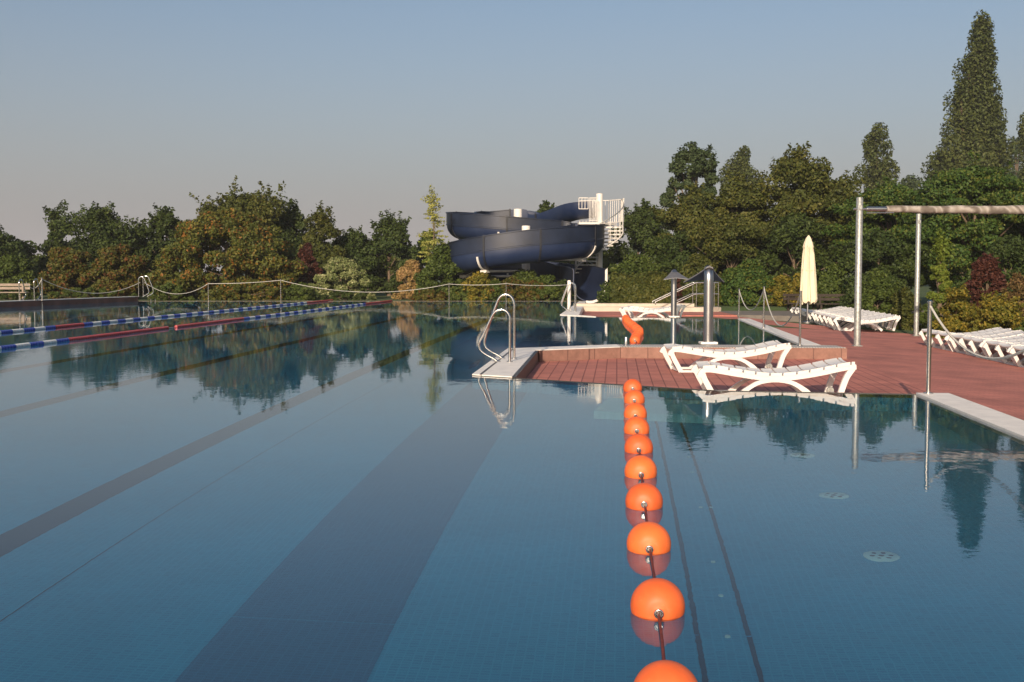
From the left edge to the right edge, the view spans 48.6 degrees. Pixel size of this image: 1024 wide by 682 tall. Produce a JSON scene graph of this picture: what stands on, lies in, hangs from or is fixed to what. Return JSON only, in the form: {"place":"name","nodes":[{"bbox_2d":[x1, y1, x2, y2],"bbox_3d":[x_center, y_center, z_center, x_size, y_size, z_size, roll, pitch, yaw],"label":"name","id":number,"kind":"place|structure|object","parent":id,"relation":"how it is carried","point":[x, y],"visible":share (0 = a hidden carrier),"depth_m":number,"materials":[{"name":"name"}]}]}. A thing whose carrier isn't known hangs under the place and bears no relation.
{"place":"outdoors","nodes":[
{"label":"outdoors","id":0,"kind":"place"},
{"bbox_2d":[138,300,597,302],"bbox_3d":[-13.875,-1.808,55.127,40.250,0.300,1.530,0,3,0],"label":"pool edge","id":1,"kind":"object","parent":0,"point":[303,300],"depth_m":55.56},
{"bbox_2d":[144,279,561,299],"bbox_3d":[-6.745,-2.395,53.335,20.363,1.030,5.583,1,4,15],"label":"rope barrier","id":2,"kind":"object","parent":1,"relation":"on","point":[280,280],"visible":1,"depth_m":54.37,"materials":[{"name":"beige fabric"}]},
{"bbox_2d":[0,301,1023,681],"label":"water","id":3,"kind":"structure","parent":0,"point":[390,491],"depth_m":6.61,"materials":[{"name":"liquid"}]},
{"bbox_2d":[0,299,332,332],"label":"lane rope","id":4,"kind":"object","parent":3,"relation":"on","point":[74,324],"visible":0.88,"depth_m":33.15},
{"bbox_2d":[0,300,391,349],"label":"lane rope","id":5,"kind":"object","parent":3,"relation":"on","point":[103,335],"visible":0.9,"depth_m":26.98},
{"bbox_2d":[634,401,665,659],"bbox_3d":[0.860,0.943,7.220,0.184,0.035,12.323,0,3,4],"label":"float rope","id":6,"kind":"object","parent":3,"relation":"on","point":[658,615],"visible":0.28,"depth_m":4.53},
{"bbox_2d":[624,403,646,417],"bbox_3d":[1.192,0.708,10.958,0.224,0.224,0.237,-12,5,6],"label":"buoy","id":7,"kind":"object","parent":6,"relation":"attached to","point":[634,410],"visible":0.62,"depth_m":10.88,"materials":[{"name":"orange plastic"}]},
{"bbox_2d":[624,416,649,433],"bbox_3d":[1.087,0.769,9.881,0.224,0.224,0.237,28,5,3],"label":"buoy","id":8,"kind":"object","parent":6,"relation":"attached to","point":[635,424],"visible":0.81,"depth_m":9.80,"materials":[{"name":"orange plastic"}]},
{"bbox_2d":[624,434,652,453],"bbox_3d":[0.990,0.835,8.854,0.224,0.224,0.237,26,6,3],"label":"buoy","id":9,"kind":"object","parent":6,"relation":"attached to","point":[635,443],"visible":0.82,"depth_m":8.77,"materials":[{"name":"orange plastic"}]},
{"bbox_2d":[624,455,656,477],"bbox_3d":[0.885,0.898,7.797,0.224,0.224,0.237,-21,3,7],"label":"buoy","id":10,"kind":"object","parent":6,"relation":"attached to","point":[637,466],"visible":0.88,"depth_m":7.72,"materials":[{"name":"orange plastic"}]},
{"bbox_2d":[625,483,662,509],"bbox_3d":[0.790,0.960,6.777,0.224,0.224,0.237,-23,-2,6],"label":"buoy","id":11,"kind":"object","parent":6,"relation":"attached to","point":[639,496],"visible":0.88,"depth_m":6.70,"materials":[{"name":"orange plastic"}]},
{"bbox_2d":[627,522,670,553],"bbox_3d":[0.692,1.026,5.735,0.224,0.224,0.237,-26,1,6],"label":"buoy","id":12,"kind":"object","parent":6,"relation":"attached to","point":[645,537],"visible":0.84,"depth_m":5.66,"materials":[{"name":"orange plastic"}]},
{"bbox_2d":[630,578,684,619],"bbox_3d":[0.601,1.091,4.675,0.224,0.224,0.237,-7,3,5],"label":"buoy","id":13,"kind":"object","parent":6,"relation":"attached to","point":[652,598],"visible":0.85,"depth_m":4.60,"materials":[{"name":"orange plastic"}]},
{"bbox_2d":[634,660,697,681],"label":"buoy","id":14,"kind":"object","parent":6,"relation":"attached to","point":[665,671],"visible":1,"depth_m":3.63,"materials":[{"name":"orange plastic"}]},
{"bbox_2d":[664,269,687,316],"bbox_3d":[5.079,-1.488,35.385,0.800,1.503,0.700,0,3,0],"label":"water spout","id":15,"kind":"object","parent":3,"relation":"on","point":[673,275],"visible":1,"depth_m":35.48,"materials":[{"name":"metal"}]},
{"bbox_2d":[684,265,723,343],"bbox_3d":[3.769,-0.708,21.938,0.800,1.503,0.700,0,3,0],"label":"water spout","id":16,"kind":"object","parent":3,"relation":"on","point":[708,275],"visible":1,"depth_m":21.69,"materials":[{"name":"metal"}]},
{"bbox_2d":[0,0,1023,271],"label":"sky","id":17,"kind":"structure","parent":0,"point":[360,107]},
{"bbox_2d":[29,273,1000,333],"bbox_3d":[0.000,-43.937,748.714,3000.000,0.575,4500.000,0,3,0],"label":"ground","id":18,"kind":"structure","parent":0,"point":[924,289],"depth_m":46.00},
{"bbox_2d":[0,254,44,298],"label":"shrub","id":19,"kind":"object","parent":18,"relation":"on","point":[12,267],"visible":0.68,"depth_m":59.40,"materials":[{"name":"green plant"}]},
{"bbox_2d":[0,286,49,299],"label":"shrub","id":20,"kind":"object","parent":18,"relation":"on","point":[12,296],"visible":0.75,"depth_m":55.54,"materials":[{"name":"green plant"}]},
{"bbox_2d":[0,225,79,279],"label":"tree","id":21,"kind":"object","parent":18,"relation":"on","point":[17,247],"visible":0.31,"depth_m":67.24,"materials":[{"name":"green plant"}]},
{"bbox_2d":[37,199,74,286],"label":"tree","id":22,"kind":"object","parent":18,"relation":"on","point":[55,236],"visible":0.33,"depth_m":71.34,"materials":[{"name":"green plant"}]},
{"bbox_2d":[32,246,92,298],"bbox_3d":[-23.317,-3.544,59.032,3.479,2.840,3.191,0,4,7],"label":"shrub","id":23,"kind":"object","parent":18,"relation":"on","point":[67,267],"visible":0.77,"depth_m":58.23,"materials":[{"name":"green plant"}]},
{"bbox_2d":[0,296,137,306],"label":"side wall","id":24,"kind":"structure","parent":18,"relation":"on","point":[15,303],"depth_m":49.02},
{"bbox_2d":[50,287,136,298],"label":"shrub","id":25,"kind":"object","parent":18,"relation":"on","point":[79,294],"visible":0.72,"depth_m":55.55,"materials":[{"name":"green plant"}]},
{"bbox_2d":[47,201,149,283],"bbox_3d":[-23.771,-5.333,65.649,4.832,5.603,5.704,1,4,13],"label":"tree","id":26,"kind":"object","parent":18,"relation":"on","point":[96,224],"visible":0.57,"depth_m":64.97,"materials":[{"name":"green plant"}]},
{"bbox_2d":[80,243,155,298],"bbox_3d":[-20.448,-3.553,58.308,3.400,2.950,3.335,3,5,42],"label":"shrub","id":27,"kind":"object","parent":18,"relation":"on","point":[118,269],"visible":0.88,"depth_m":57.73,"materials":[{"name":"green plant"}]},
{"bbox_2d":[129,203,184,274],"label":"tree","id":28,"kind":"object","parent":18,"relation":"on","point":[162,222],"visible":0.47,"depth_m":66.08,"materials":[{"name":"green plant"}]},
{"bbox_2d":[149,282,194,300],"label":"shrub","id":29,"kind":"object","parent":18,"relation":"on","point":[168,287],"visible":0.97,"depth_m":55.52,"materials":[{"name":"green plant"}]},
{"bbox_2d":[144,206,307,299],"bbox_3d":[-14.921,-4.661,59.967,8.335,4.997,7.542,0,4,-6],"label":"tree","id":30,"kind":"object","parent":18,"relation":"on","point":[251,251],"visible":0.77,"depth_m":58.26,"materials":[{"name":"green plant"}]},
{"bbox_2d":[189,175,288,241],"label":"tree","id":31,"kind":"object","parent":18,"relation":"on","point":[257,203],"visible":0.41,"depth_m":64.49,"materials":[{"name":"green plant"}]},
{"bbox_2d":[209,278,283,300],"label":"shrub","id":32,"kind":"object","parent":18,"relation":"on","point":[236,290],"visible":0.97,"depth_m":55.52,"materials":[{"name":"green plant"}]},
{"bbox_2d":[273,196,312,264],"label":"tree","id":33,"kind":"object","parent":18,"relation":"on","point":[291,224],"visible":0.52,"depth_m":66.22,"materials":[{"name":"green plant"}]},
{"bbox_2d":[281,282,316,300],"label":"shrub","id":34,"kind":"object","parent":18,"relation":"on","point":[301,292],"visible":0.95,"depth_m":56.33,"materials":[{"name":"green plant"}]},
{"bbox_2d":[296,242,322,286],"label":"shrub","id":35,"kind":"object","parent":18,"relation":"on","point":[305,253],"visible":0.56,"depth_m":60.64,"materials":[{"name":"red plant"}]},
{"bbox_2d":[294,200,346,293],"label":"tree","id":36,"kind":"object","parent":18,"relation":"on","point":[323,251],"visible":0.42,"depth_m":64.47,"materials":[{"name":"green plant"}]},
{"bbox_2d":[308,256,375,299],"bbox_3d":[-8.804,-3.235,58.318,3.416,2.312,2.848,1,4,15],"label":"shrub","id":37,"kind":"object","parent":18,"relation":"on","point":[347,270],"visible":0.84,"depth_m":57.74,"materials":[{"name":"green plant"}]},
{"bbox_2d":[309,290,376,300],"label":"shrub","id":38,"kind":"object","parent":18,"relation":"on","point":[345,295],"visible":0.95,"depth_m":55.63,"materials":[{"name":"green plant"}]},
{"bbox_2d":[330,225,391,293],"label":"tree","id":39,"kind":"object","parent":18,"relation":"on","point":[352,243],"visible":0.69,"depth_m":66.17,"materials":[{"name":"green plant"}]},
{"bbox_2d":[359,209,419,295],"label":"tree","id":40,"kind":"object","parent":18,"relation":"on","point":[394,237],"visible":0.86,"depth_m":66.31,"materials":[{"name":"green plant"}]},
{"bbox_2d":[391,259,420,299],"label":"shrub","id":41,"kind":"object","parent":18,"relation":"on","point":[409,269],"visible":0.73,"depth_m":58.14,"materials":[{"name":"beige plant"}]},
{"bbox_2d":[409,289,450,300],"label":"shrub","id":42,"kind":"object","parent":18,"relation":"on","point":[427,294],"visible":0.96,"depth_m":54.88,"materials":[{"name":"green plant"}]},
{"bbox_2d":[416,185,447,261],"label":"tree","id":43,"kind":"object","parent":18,"relation":"on","point":[433,220],"visible":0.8,"depth_m":57.67,"materials":[{"name":"green plant"}]},
{"bbox_2d":[413,238,463,299],"bbox_3d":[-3.571,-3.588,56.992,2.926,3.177,3.347,-1,4,-10],"label":"shrub","id":44,"kind":"object","parent":18,"relation":"on","point":[443,268],"visible":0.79,"depth_m":56.29,"materials":[{"name":"green plant"}]},
{"bbox_2d":[456,271,491,300],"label":"shrub","id":45,"kind":"object","parent":18,"relation":"on","point":[481,281],"visible":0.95,"depth_m":54.83,"materials":[{"name":"yellow plant"}]},
{"bbox_2d":[489,275,531,300],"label":"shrub","id":46,"kind":"object","parent":18,"relation":"on","point":[511,288],"visible":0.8,"depth_m":54.88,"materials":[{"name":"green plant"}]},
{"bbox_2d":[512,280,549,300],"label":"shrub","id":47,"kind":"object","parent":18,"relation":"on","point":[531,293],"visible":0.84,"depth_m":54.79,"materials":[{"name":"green plant"}]},
{"bbox_2d":[446,193,623,302],"bbox_3d":[1.159,-4.929,59.055,9.532,5.593,12.330,0,3,0],"label":"water slide","id":48,"kind":"object","parent":18,"relation":"on","point":[500,245],"visible":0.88,"depth_m":57.48,"materials":[{"name":"blue plastic"}]},
{"bbox_2d":[530,275,564,300],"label":"shrub","id":49,"kind":"object","parent":18,"relation":"on","point":[552,291],"visible":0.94,"depth_m":54.81,"materials":[{"name":"green plant"}]},
{"bbox_2d":[570,247,618,285],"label":"tree","id":50,"kind":"object","parent":18,"relation":"on","point":[609,258],"visible":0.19,"depth_m":66.08,"materials":[{"name":"green plant"}]},
{"bbox_2d":[596,252,661,302],"bbox_3d":[5.536,-2.881,51.875,3.385,2.396,2.646,0,3,-1],"label":"shrub","id":51,"kind":"object","parent":18,"relation":"on","point":[636,263],"visible":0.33,"depth_m":51.67,"materials":[{"name":"green plant"}]},
{"bbox_2d":[607,198,665,281],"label":"tree","id":52,"kind":"object","parent":18,"relation":"on","point":[642,224],"visible":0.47,"depth_m":65.10,"materials":[{"name":"green plant"}]},
{"bbox_2d":[608,271,670,302],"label":"hedge","id":53,"kind":"object","parent":18,"relation":"on","point":[647,287],"visible":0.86,"depth_m":47.83,"materials":[{"name":"green plant"}]},
{"bbox_2d":[573,303,720,311],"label":"terrace wall","id":54,"kind":"structure","parent":18,"relation":"on","point":[690,307],"depth_m":45.70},
{"bbox_2d":[648,181,726,271],"bbox_3d":[9.329,-5.097,57.865,4.525,6.080,4.274,-2,4,-34],"label":"tree","id":55,"kind":"object","parent":18,"relation":"on","point":[692,209],"visible":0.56,"depth_m":56.88,"materials":[{"name":"green plant"}]},
{"bbox_2d":[659,141,719,236],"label":"tree","id":56,"kind":"object","parent":18,"relation":"on","point":[703,163],"visible":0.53,"depth_m":64.85,"materials":[{"name":"green plant"}]},
{"bbox_2d":[641,230,740,274],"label":"tree","id":57,"kind":"object","parent":18,"relation":"on","point":[655,247],"visible":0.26,"depth_m":54.08,"materials":[{"name":"green plant"}]},
{"bbox_2d":[678,253,717,298],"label":"shrub","id":58,"kind":"object","parent":18,"relation":"on","point":[700,261],"visible":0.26,"depth_m":51.20,"materials":[{"name":"green plant"}]},
{"bbox_2d":[679,272,727,304],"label":"hedge","id":59,"kind":"object","parent":18,"relation":"on","point":[688,291],"visible":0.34,"depth_m":48.13,"materials":[{"name":"green plant"}]},
{"bbox_2d":[684,212,770,267],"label":"tree","id":60,"kind":"object","parent":18,"relation":"on","point":[714,243],"visible":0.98,"depth_m":51.33,"materials":[{"name":"green plant"}]},
{"bbox_2d":[691,170,769,272],"bbox_3d":[11.053,-5.142,55.642,3.771,6.439,4.755,3,5,44],"label":"tree","id":61,"kind":"object","parent":18,"relation":"on","point":[735,194],"visible":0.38,"depth_m":55.06,"materials":[{"name":"green plant"}]},
{"bbox_2d":[718,145,762,209],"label":"tree","id":62,"kind":"object","parent":18,"relation":"on","point":[741,160],"visible":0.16,"depth_m":113.43,"materials":[{"name":"green plant"}]},
{"bbox_2d":[719,258,776,306],"bbox_3d":[9.904,-2.437,47.325,2.455,2.058,2.446,0,3,-1],"label":"shrub","id":63,"kind":"object","parent":18,"relation":"on","point":[747,278],"visible":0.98,"depth_m":46.98,"materials":[{"name":"green plant"}]},
{"bbox_2d":[765,275,798,306],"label":"shrub","id":64,"kind":"object","parent":18,"relation":"on","point":[782,287],"visible":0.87,"depth_m":46.65,"materials":[{"name":"yellow plant"}]},
{"bbox_2d":[736,212,851,296],"bbox_3d":[13.185,-3.813,52.086,6.015,4.220,4.628,1,4,18],"label":"tree","id":65,"kind":"object","parent":18,"relation":"on","point":[790,234],"visible":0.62,"depth_m":51.33,"materials":[{"name":"green plant"}]},
{"bbox_2d":[748,141,867,280],"bbox_3d":[14.282,-5.903,55.699,7.547,7.952,7.322,0,3,-4],"label":"tree","id":66,"kind":"object","parent":18,"relation":"on","point":[811,190],"visible":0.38,"depth_m":54.15,"materials":[{"name":"green plant"}]},
{"bbox_2d":[800,235,816,322],"bbox_3d":[9.984,-2.076,38.154,0.610,2.950,0.610,0,3,0],"label":"closed parasol","id":67,"kind":"object","parent":18,"relation":"on","point":[808,285],"visible":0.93,"depth_m":37.97,"materials":[{"name":"fabric"}]},
{"bbox_2d":[816,262,848,306],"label":"shrub","id":68,"kind":"object","parent":18,"relation":"on","point":[831,276],"visible":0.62,"depth_m":45.97,"materials":[{"name":"green plant"}]},
{"bbox_2d":[818,227,931,306],"bbox_3d":[14.665,-2.944,45.638,4.621,3.310,4.462,0,4,-8],"label":"tree","id":69,"kind":"object","parent":18,"relation":"on","point":[897,263],"visible":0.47,"depth_m":45.10,"materials":[{"name":"green plant"}]},
{"bbox_2d":[852,122,900,231],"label":"tree","id":70,"kind":"object","parent":18,"relation":"on","point":[876,166],"visible":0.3,"depth_m":110.61,"materials":[{"name":"green plant"}]},
{"bbox_2d":[861,268,900,314],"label":"shrub","id":71,"kind":"object","parent":18,"relation":"on","point":[880,291],"visible":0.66,"depth_m":40.18,"materials":[{"name":"green plant"}]},
{"bbox_2d":[821,172,950,285],"bbox_3d":[16.514,-4.436,49.632,5.905,5.762,5.977,1,4,18],"label":"tree","id":72,"kind":"object","parent":18,"relation":"on","point":[890,193],"visible":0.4,"depth_m":49.17,"materials":[{"name":"green plant"}]},
{"bbox_2d":[884,285,923,330],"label":"shrub","id":73,"kind":"object","parent":18,"relation":"on","point":[903,303],"visible":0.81,"depth_m":37.71,"materials":[{"name":"green plant"}]},
{"bbox_2d":[920,225,954,329],"bbox_3d":[13.793,-1.974,36.553,1.102,3.542,1.291,0,4,-7],"label":"shrub","id":74,"kind":"object","parent":18,"relation":"on","point":[942,248],"visible":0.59,"depth_m":36.25,"materials":[{"name":"green plant"}]},
{"bbox_2d":[932,284,977,338],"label":"shrub","id":75,"kind":"object","parent":18,"relation":"on","point":[958,319],"visible":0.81,"depth_m":31.73,"materials":[{"name":"yellow plant"}]},
{"bbox_2d":[889,150,1023,292],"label":"tree","id":76,"kind":"object","parent":18,"relation":"on","point":[982,186],"visible":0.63,"depth_m":45.35,"materials":[{"name":"green plant"}]},
{"bbox_2d":[920,9,1016,276],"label":"tree","id":77,"kind":"object","parent":18,"relation":"on","point":[976,125],"visible":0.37,"depth_m":102.03,"materials":[{"name":"green plant"}]},
{"bbox_2d":[945,234,1023,311],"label":"tree","id":78,"kind":"object","parent":18,"relation":"on","point":[1006,250],"visible":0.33,"depth_m":39.44,"materials":[{"name":"green plant"}]},
{"bbox_2d":[964,253,1006,329],"bbox_3d":[14.669,-1.424,35.034,1.433,2.681,1.525,-1,4,-16],"label":"shrub","id":79,"kind":"object","parent":18,"relation":"on","point":[988,271],"visible":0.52,"depth_m":34.75,"materials":[{"name":"red plant"}]},
{"bbox_2d":[968,290,1023,332],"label":"shrub","id":80,"kind":"object","parent":18,"relation":"on","point":[1003,312],"visible":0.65,"depth_m":30.32,"materials":[{"name":"yellow plant"}]},
{"bbox_2d":[1000,271,1023,329],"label":"shrub","id":81,"kind":"object","parent":18,"relation":"on","point":[1017,285],"visible":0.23,"depth_m":33.86,"materials":[{"name":"plant"}]},
{"bbox_2d":[1004,136,1023,176],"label":"tree","id":82,"kind":"object","parent":18,"relation":"on","point":[1017,165],"visible":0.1,"depth_m":148.42,"materials":[{"name":"green plant"}]},
{"bbox_2d":[1016,112,1023,185],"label":"tree","id":83,"kind":"object","parent":18,"relation":"on","point":[1020,133],"visible":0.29,"depth_m":103.57,"materials":[{"name":"green plant"}]},
{"bbox_2d":[582,311,736,316],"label":"deck","id":84,"kind":"structure","parent":0,"point":[651,314],"depth_m":42.95,"materials":[{"name":"wood"}]},
{"bbox_2d":[619,305,680,317],"bbox_3d":[4.574,-0.951,37.711,1.980,0.481,0.670,0,3,-3],"label":"sun lounger","id":85,"kind":"object","parent":84,"relation":"on","point":[622,309],"visible":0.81,"depth_m":37.40,"materials":[{"name":"white plastic"}]},
{"bbox_2d":[527,358,935,393],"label":"deck","id":86,"kind":"structure","parent":0,"point":[658,372],"depth_m":17.26,"materials":[{"name":"ceramic"}]},
{"bbox_2d":[538,347,620,361],"bbox_3d":[1.241,0.299,20.502,1.766,0.308,0.067,-2,4,-30],"label":"riser","id":87,"kind":"object","parent":86,"relation":"on","point":[576,354],"visible":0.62,"depth_m":20.44,"materials":[{"name":"ceramic"}]},
{"bbox_2d":[659,340,790,372],"bbox_3d":[3.407,0.251,18.198,1.980,0.481,0.670,0,3,-4],"label":"sun lounger","id":88,"kind":"object","parent":86,"relation":"on","point":[738,354],"visible":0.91,"depth_m":17.91,"materials":[{"name":"white plastic"}]},
{"bbox_2d":[620,347,846,358],"bbox_3d":[4.050,0.279,20.799,4.111,0.312,0.058,0,3,3],"label":"riser","id":89,"kind":"object","parent":86,"relation":"on","point":[792,353],"visible":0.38,"depth_m":20.73,"materials":[{"name":"ceramic"}]},
{"bbox_2d":[691,358,856,392],"bbox_3d":[3.317,0.476,14.506,1.980,0.481,0.670,0,3,1],"label":"sun lounger","id":90,"kind":"object","parent":86,"relation":"on","point":[833,367],"visible":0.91,"depth_m":14.19,"materials":[{"name":"white plastic"}]},
{"bbox_2d":[586,315,1023,419],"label":"pool deck","id":91,"kind":"structure","parent":0,"point":[996,385],"depth_m":20.93,"materials":[{"name":"ceramic"}]},
{"bbox_2d":[851,197,862,345],"bbox_3d":[7.807,-1.555,25.549,0.195,3.346,0.202,0,3,0],"label":"awning post","id":92,"kind":"object","parent":91,"relation":"on","point":[858,272],"visible":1,"depth_m":25.50,"materials":[{"name":"metal"}]},
{"bbox_2d":[853,205,1023,213],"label":"rolled awning","id":93,"kind":"object","parent":92,"relation":"attached to","point":[1015,209],"visible":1,"depth_m":25.56,"materials":[{"name":"fabric"}]},
{"bbox_2d":[828,315,900,330],"bbox_3d":[10.561,-0.542,34.031,1.980,0.481,0.670,0,3,2],"label":"sun lounger","id":94,"kind":"object","parent":91,"relation":"on","point":[872,321],"visible":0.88,"depth_m":33.73,"materials":[{"name":"white plastic"}]},
{"bbox_2d":[912,214,920,335],"bbox_3d":[11.569,-1.881,32.341,0.182,3.482,0.191,0,3,0],"label":"awning post","id":95,"kind":"object","parent":91,"relation":"on","point":[917,274],"visible":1,"depth_m":32.30,"materials":[{"name":"metal"}]},
{"bbox_2d":[925,328,1019,348],"bbox_3d":[10.763,-0.037,26.487,1.980,0.481,0.670,0,3,0],"label":"sun lounger","id":96,"kind":"object","parent":91,"relation":"on","point":[996,332],"visible":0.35,"depth_m":26.69,"materials":[{"name":"white plastic"}]},
{"bbox_2d":[935,330,1023,352],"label":"sun lounger","id":97,"kind":"object","parent":91,"relation":"on","point":[1003,335],"visible":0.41,"depth_m":25.87,"materials":[{"name":"white plastic"}]},
{"bbox_2d":[948,334,1023,353],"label":"sun lounger","id":98,"kind":"object","parent":91,"relation":"on","point":[958,336],"visible":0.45,"depth_m":25.19,"materials":[{"name":"white plastic"}]},
{"bbox_2d":[719,311,950,326],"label":"path","id":99,"kind":"structure","parent":0,"point":[781,315],"depth_m":40.93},
{"label":"pool floor","id":100,"kind":"structure","parent":0,"visible":0},
{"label":"pool wall","id":101,"kind":"structure","parent":100,"relation":"on","visible":0},
{"bbox_2d":[472,348,535,377],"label":"pool curb","id":102,"kind":"structure","parent":101,"relation":"on","point":[503,368],"depth_m":16.74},
{"bbox_2d":[478,293,516,361],"bbox_3d":[-0.293,0.277,17.801,0.690,2.042,0.758,0,4,6],"label":"pool ladder","id":103,"kind":"object","parent":102,"relation":"attached to","point":[486,329],"visible":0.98,"depth_m":17.46,"materials":[{"name":"silver metal"}]},
{"bbox_2d":[513,350,538,377],"bbox_3d":[0.235,0.503,17.538,0.050,0.362,5.163,0,4,5],"label":"gutter edge","id":104,"kind":"object","parent":102,"relation":"attached to","point":[527,367],"visible":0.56,"depth_m":17.45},
{"bbox_2d":[511,344,619,350],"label":"pool curb","id":105,"kind":"structure","parent":101,"relation":"on","point":[575,347],"depth_m":20.73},
{"bbox_2d":[617,344,844,347],"bbox_3d":[4.051,0.277,21.199,4.151,0.368,0.734,0,3,3],"label":"gutter grate","id":106,"kind":"object","parent":101,"relation":"on","point":[729,346],"visible":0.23,"depth_m":21.04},
{"bbox_2d":[739,319,818,344],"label":"pool curb","id":107,"kind":"structure","parent":101,"relation":"on","point":[785,335],"depth_m":25.44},
{"bbox_2d":[738,286,801,345],"bbox_3d":[6.094,-0.790,27.333,0.185,1.050,12.395,0,4,6],"label":"rope barrier","id":108,"kind":"object","parent":107,"relation":"on","point":[799,301],"visible":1,"depth_m":26.39,"materials":[{"name":"silver metal"}]},
{"bbox_2d":[916,393,1023,438],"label":"pool curb","id":109,"kind":"structure","parent":101,"relation":"on","point":[1001,420],"depth_m":11.13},
{"bbox_2d":[923,300,1023,393],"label":"rope barrier","id":110,"kind":"object","parent":109,"relation":"on","point":[929,345],"visible":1,"depth_m":12.79,"materials":[{"name":"silver metal"}]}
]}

